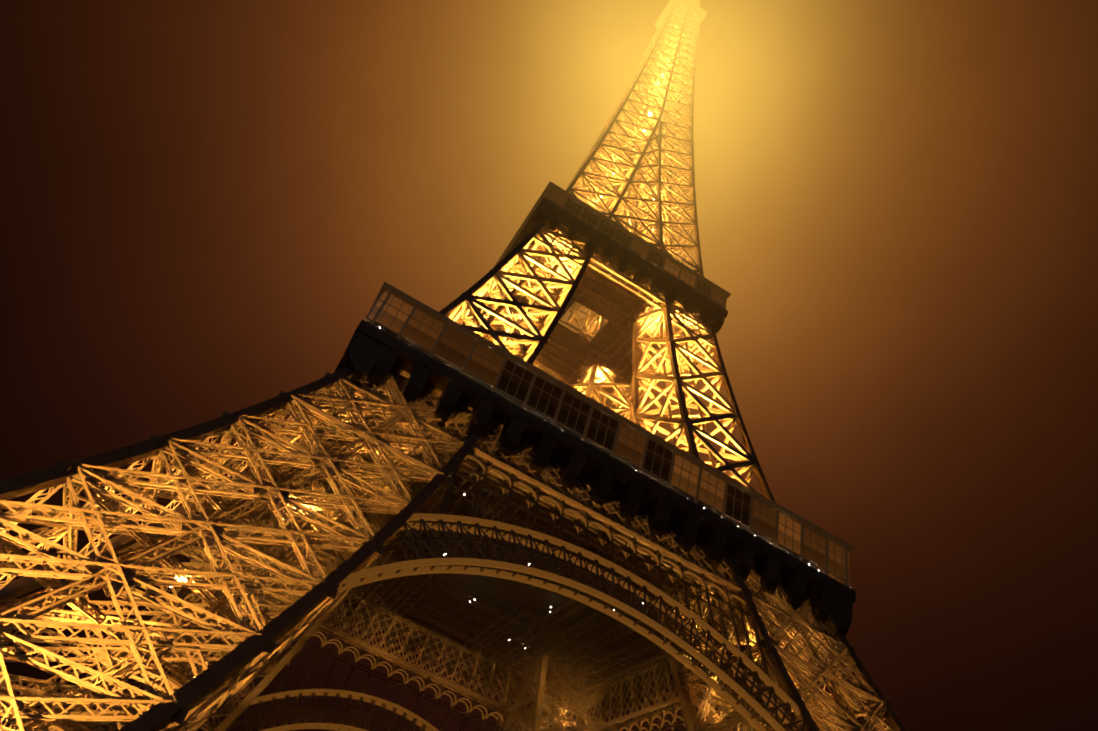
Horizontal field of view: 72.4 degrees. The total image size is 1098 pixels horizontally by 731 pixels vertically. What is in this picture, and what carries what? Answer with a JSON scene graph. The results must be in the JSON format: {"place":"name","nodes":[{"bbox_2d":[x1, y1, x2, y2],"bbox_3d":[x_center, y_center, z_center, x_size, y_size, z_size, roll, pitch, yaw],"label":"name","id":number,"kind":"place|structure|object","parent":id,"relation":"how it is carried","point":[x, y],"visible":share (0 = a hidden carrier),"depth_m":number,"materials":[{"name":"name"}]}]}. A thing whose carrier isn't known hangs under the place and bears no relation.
{"place":"outdoors","nodes":[
{"label":"outdoors","id":0,"kind":"place"},
{"bbox_2d":[60,463,295,710],"bbox_3d":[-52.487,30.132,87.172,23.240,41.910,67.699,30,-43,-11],"label":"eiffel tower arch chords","id":1,"kind":"object","parent":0,"point":[138,544],"visible":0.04,"depth_m":99.37,"materials":[{"name":"brown metal"}]},
{"bbox_2d":[42,547,338,730],"bbox_3d":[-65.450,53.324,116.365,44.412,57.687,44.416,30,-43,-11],"label":"eiffel tower leg","id":2,"kind":"object","parent":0,"point":[229,707],"visible":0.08,"depth_m":113.38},
{"bbox_2d":[0,387,451,730],"bbox_3d":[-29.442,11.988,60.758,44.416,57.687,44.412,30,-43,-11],"label":"tower leg","id":3,"kind":"object","parent":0,"point":[89,613],"visible":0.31,"depth_m":61.34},
{"bbox_2d":[26,309,530,730],"bbox_3d":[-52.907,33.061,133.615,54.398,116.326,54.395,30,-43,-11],"label":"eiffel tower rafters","id":4,"kind":"object","parent":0,"point":[264,683],"visible":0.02,"depth_m":113.57,"materials":[{"name":"brown metal"}]},
{"bbox_2d":[0,221,596,730],"bbox_3d":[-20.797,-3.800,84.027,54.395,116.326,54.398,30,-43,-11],"label":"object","id":5,"kind":"object","parent":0,"point":[186,697],"visible":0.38,"depth_m":58.58,"materials":[{"name":"brown metal"}]},
{"bbox_2d":[59,228,574,657],"bbox_3d":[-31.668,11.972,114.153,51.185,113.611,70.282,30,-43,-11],"label":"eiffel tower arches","id":6,"kind":"structure","parent":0,"point":[380,562],"depth_m":105.14,"materials":[{"name":"brown metal"}]},
{"bbox_2d":[250,631,502,730],"bbox_3d":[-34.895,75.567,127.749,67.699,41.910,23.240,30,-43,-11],"label":"eiffel tower arch chords","id":7,"kind":"object","parent":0,"point":[400,710],"visible":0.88,"depth_m":130.48,"materials":[{"name":"brown metal"}]},
{"bbox_2d":[247,197,574,571],"bbox_3d":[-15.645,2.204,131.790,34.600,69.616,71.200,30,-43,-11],"label":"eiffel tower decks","id":8,"kind":"object","parent":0,"point":[362,359],"visible":0.17,"depth_m":111.64,"materials":[{"name":"brown metal"}]},
{"bbox_2d":[228,327,609,730],"bbox_3d":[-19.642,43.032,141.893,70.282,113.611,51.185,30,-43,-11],"label":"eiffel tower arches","id":9,"kind":"structure","parent":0,"point":[481,644],"depth_m":130.54,"materials":[{"name":"brown metal"}]},
{"bbox_2d":[264,323,607,730],"bbox_3d":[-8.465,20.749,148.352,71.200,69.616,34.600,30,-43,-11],"label":"eiffel tower decks","id":10,"kind":"object","parent":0,"point":[498,593],"visible":0.25,"depth_m":134.84,"materials":[{"name":"brown metal"}]},
{"bbox_2d":[364,182,551,321],"bbox_3d":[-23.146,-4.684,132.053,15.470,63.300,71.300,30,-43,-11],"label":"eiffel tower gallery frames","id":11,"kind":"structure","parent":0,"point":[543,194],"depth_m":143.46,"materials":[{"name":"brown metal"}]},
{"bbox_2d":[0,0,1097,730],"label":"sky","id":12,"kind":"structure","parent":0,"point":[204,204],"materials":[{"name":"brown"}]},
{"bbox_2d":[309,455,799,730],"bbox_3d":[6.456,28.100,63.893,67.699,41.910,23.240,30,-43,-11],"label":"eiffel tower arch chords","id":13,"kind":"object","parent":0,"point":[368,575],"visible":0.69,"depth_m":75.17,"materials":[{"name":"brown metal"}]},
{"bbox_2d":[499,651,615,730],"bbox_3d":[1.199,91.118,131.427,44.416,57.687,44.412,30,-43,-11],"label":"tower leg","id":14,"kind":"object","parent":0,"point":[553,720],"visible":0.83,"depth_m":130.83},
{"bbox_2d":[494,365,632,730],"bbox_3d":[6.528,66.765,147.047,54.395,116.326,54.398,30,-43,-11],"label":"pillars","id":15,"kind":"structure","parent":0,"point":[540,691],"depth_m":129.49,"materials":[{"name":"brown metal"}]},
{"bbox_2d":[334,198,855,636],"bbox_3d":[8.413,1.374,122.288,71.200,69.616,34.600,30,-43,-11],"label":"eiffel tower decks","id":16,"kind":"object","parent":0,"point":[800,581],"visible":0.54,"depth_m":91.45,"materials":[{"name":"brown metal"}]},
{"bbox_2d":[342,199,850,730],"bbox_3d":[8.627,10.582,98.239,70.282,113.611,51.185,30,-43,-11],"label":"eiffel tower arches","id":17,"kind":"structure","parent":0,"point":[586,573],"depth_m":80.94,"materials":[{"name":"brown metal"}]},
{"bbox_2d":[367,181,854,586],"bbox_3d":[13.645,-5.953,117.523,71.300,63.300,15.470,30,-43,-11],"label":"eiffel tower gallery frames","id":18,"kind":"structure","parent":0,"point":[538,372],"depth_m":94.91,"materials":[{"name":"brown metal"}]},
{"bbox_2d":[613,694,740,730],"bbox_3d":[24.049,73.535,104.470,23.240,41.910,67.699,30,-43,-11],"label":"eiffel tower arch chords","id":19,"kind":"object","parent":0,"point":[663,721],"visible":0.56,"depth_m":118.29,"materials":[{"name":"brown metal"}]},
{"bbox_2d":[508,298,855,730],"bbox_3d":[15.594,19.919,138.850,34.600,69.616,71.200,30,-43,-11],"label":"eiffel tower decks","id":20,"kind":"object","parent":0,"point":[540,601],"visible":0.1,"depth_m":122.98,"materials":[{"name":"brown metal"}]},
{"bbox_2d":[518,319,850,730],"bbox_3d":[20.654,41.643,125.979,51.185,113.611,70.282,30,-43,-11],"label":"eiffel tower undersides","id":21,"kind":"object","parent":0,"point":[579,646],"depth_m":124.65,"materials":[{"name":"brown metal"}]},
{"bbox_2d":[658,564,873,730],"bbox_3d":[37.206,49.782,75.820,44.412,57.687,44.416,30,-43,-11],"label":"tower leg","id":22,"kind":"object","parent":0,"point":[740,721],"visible":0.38,"depth_m":91.78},
{"bbox_2d":[632,287,905,730],"bbox_3d":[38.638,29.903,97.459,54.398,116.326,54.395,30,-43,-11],"label":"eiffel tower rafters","id":23,"kind":"object","parent":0,"point":[781,674],"visible":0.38,"depth_m":94.53,"materials":[{"name":"brown metal"}]},
{"bbox_2d":[725,294,853,585],"bbox_3d":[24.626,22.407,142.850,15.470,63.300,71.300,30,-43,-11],"label":"eiffel tower gallery frames","id":24,"kind":"structure","parent":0,"point":[851,548],"depth_m":106.60,"materials":[{"name":"brown metal"}]},
{"label":"ground","id":25,"kind":"structure","parent":0,"visible":0},
{"bbox_2d":[33,0,690,730],"bbox_3d":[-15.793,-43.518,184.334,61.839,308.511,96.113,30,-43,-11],"label":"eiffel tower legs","id":26,"kind":"object","parent":25,"relation":"on","point":[307,484],"visible":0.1,"depth_m":185.96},
{"bbox_2d":[0,0,843,730],"bbox_3d":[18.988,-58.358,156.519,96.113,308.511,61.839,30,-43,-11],"label":"eiffel tower legs","id":27,"kind":"object","parent":25,"relation":"on","point":[358,400],"visible":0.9,"depth_m":65.25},
{"bbox_2d":[369,291,849,581],"bbox_3d":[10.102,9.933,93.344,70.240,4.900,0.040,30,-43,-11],"label":"eiffel tower glass","id":28,"kind":"object","parent":27,"relation":"attached to","point":[398,322],"visible":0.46,"depth_m":92.42,"materials":[{"name":"brown glass"}]},
{"bbox_2d":[547,187,726,304],"bbox_3d":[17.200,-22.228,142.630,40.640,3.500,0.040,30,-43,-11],"label":"eiffel tower glass","id":29,"kind":"object","parent":27,"relation":"attached to","point":[622,239],"visible":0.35,"depth_m":142.47,"materials":[{"name":"brown glass"}]},
{"bbox_2d":[235,1,693,730],"bbox_3d":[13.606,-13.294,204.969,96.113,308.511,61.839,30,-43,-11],"label":"eiffel tower legs","id":30,"kind":"object","parent":25,"relation":"on","point":[405,663],"visible":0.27,"depth_m":137.28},
{"bbox_2d":[571,0,892,730],"bbox_3d":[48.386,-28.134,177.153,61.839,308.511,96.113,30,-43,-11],"label":"eiffel tower legs","id":31,"kind":"object","parent":25,"relation":"on","point":[806,658],"visible":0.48,"depth_m":128.60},
{"bbox_2d":[815,566,843,583],"bbox_3d":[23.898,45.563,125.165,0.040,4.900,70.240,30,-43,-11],"label":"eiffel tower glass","id":32,"kind":"object","parent":31,"relation":"attached to","point":[830,575],"depth_m":102.26,"materials":[{"name":"brown"}]}
]}

